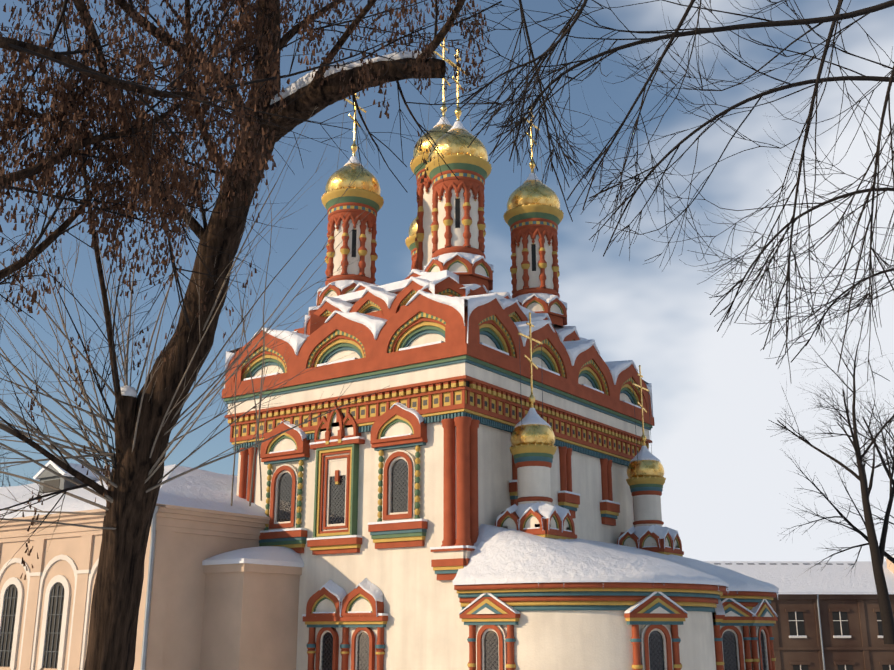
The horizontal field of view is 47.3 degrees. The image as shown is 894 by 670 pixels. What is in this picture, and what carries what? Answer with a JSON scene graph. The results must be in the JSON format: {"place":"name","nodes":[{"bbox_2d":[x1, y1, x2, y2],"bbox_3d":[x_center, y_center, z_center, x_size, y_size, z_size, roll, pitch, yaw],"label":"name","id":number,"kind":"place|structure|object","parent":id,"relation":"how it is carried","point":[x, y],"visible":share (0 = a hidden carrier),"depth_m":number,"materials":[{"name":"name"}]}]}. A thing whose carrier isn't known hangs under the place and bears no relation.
{"place":"outdoors","nodes":[
{"label":"outdoors","id":0,"kind":"place"},
{"bbox_2d":[0,0,465,669],"bbox_3d":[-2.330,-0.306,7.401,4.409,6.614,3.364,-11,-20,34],"label":"tree trunk","id":1,"kind":"object","parent":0,"point":[116,596],"visible":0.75,"depth_m":8.32,"materials":[{"name":"brown wood"}]},
{"bbox_2d":[120,50,435,396],"bbox_3d":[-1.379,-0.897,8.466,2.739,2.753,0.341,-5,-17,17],"label":"snow","id":2,"kind":"structure","parent":1,"relation":"on","point":[295,86],"depth_m":8.50,"materials":[{"name":"white snow"}]},
{"bbox_2d":[0,554,890,669],"bbox_3d":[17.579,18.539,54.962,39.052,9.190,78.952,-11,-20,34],"label":"windows","id":3,"kind":"structure","parent":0,"point":[54,580],"depth_m":29.19,"materials":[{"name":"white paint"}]},
{"bbox_2d":[0,61,893,669],"bbox_3d":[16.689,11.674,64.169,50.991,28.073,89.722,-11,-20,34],"label":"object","id":4,"kind":"object","parent":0,"point":[460,476],"depth_m":29.06,"materials":[{"name":"white paint"}]},
{"bbox_2d":[0,117,893,616],"bbox_3d":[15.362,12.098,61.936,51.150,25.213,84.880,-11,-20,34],"label":"snow","id":5,"kind":"structure","parent":4,"relation":"on","point":[500,555],"depth_m":29.74,"materials":[{"name":"white snow"}]},
{"bbox_2d":[538,581,777,596],"bbox_3d":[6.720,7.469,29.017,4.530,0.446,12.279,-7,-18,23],"label":"ice","id":6,"kind":"structure","parent":5,"relation":"on","point":[663,584],"depth_m":24.60,"materials":[{"name":"white"}]},
{"bbox_2d":[0,503,893,669],"bbox_3d":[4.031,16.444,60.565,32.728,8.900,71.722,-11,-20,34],"label":"building wall","id":7,"kind":"structure","parent":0,"point":[241,616],"depth_m":28.17,"materials":[{"name":"beige paint"}]},
{"bbox_2d":[0,0,893,560],"label":"sky","id":8,"kind":"structure","parent":0,"point":[715,395],"materials":[{"name":"blue"}]},
{"bbox_2d":[140,506,824,669],"bbox_3d":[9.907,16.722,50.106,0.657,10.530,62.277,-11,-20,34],"label":"pipe","id":9,"kind":"object","parent":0,"point":[148,596],"visible":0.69,"depth_m":26.79,"materials":[{"name":"white metal"}]},
{"bbox_2d":[321,37,665,480],"bbox_3d":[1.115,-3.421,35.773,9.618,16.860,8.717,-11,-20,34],"label":"golden domes","id":10,"kind":"structure","parent":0,"point":[530,192],"depth_m":34.87,"materials":[{"name":"gold metal"}]},
{"bbox_2d":[224,152,775,668],"bbox_3d":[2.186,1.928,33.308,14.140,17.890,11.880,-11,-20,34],"label":"decorative trim","id":11,"kind":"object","parent":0,"point":[410,240],"visible":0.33,"depth_m":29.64,"materials":[{"name":"yellow paint"}]},
{"bbox_2d":[277,462,766,669],"bbox_3d":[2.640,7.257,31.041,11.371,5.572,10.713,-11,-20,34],"label":"lattice","id":12,"kind":"object","parent":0,"point":[488,635],"visible":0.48,"depth_m":28.15,"materials":[{"name":"metal"}]},
{"label":"ground","id":13,"kind":"structure","parent":0,"visible":0},
{"bbox_2d":[0,0,893,643],"bbox_3d":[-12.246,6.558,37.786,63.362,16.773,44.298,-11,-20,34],"label":"twig tree","id":14,"kind":"object","parent":13,"relation":"on","point":[878,556],"visible":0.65,"depth_m":6.75,"materials":[{"name":"brown wood"}]},
{"bbox_2d":[0,18,388,529],"bbox_3d":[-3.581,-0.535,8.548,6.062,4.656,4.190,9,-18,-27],"label":"shoots","id":15,"kind":"object","parent":14,"relation":"attached to","point":[83,462],"visible":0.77,"depth_m":8.49,"materials":[{"name":"brown wood"}]},
{"bbox_2d":[0,0,489,579],"bbox_3d":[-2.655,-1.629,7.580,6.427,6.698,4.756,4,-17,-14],"label":"dried leaves","id":16,"kind":"object","parent":14,"relation":"attached to","point":[112,96],"visible":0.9,"depth_m":7.19,"materials":[{"name":"brown plant"}]}
]}

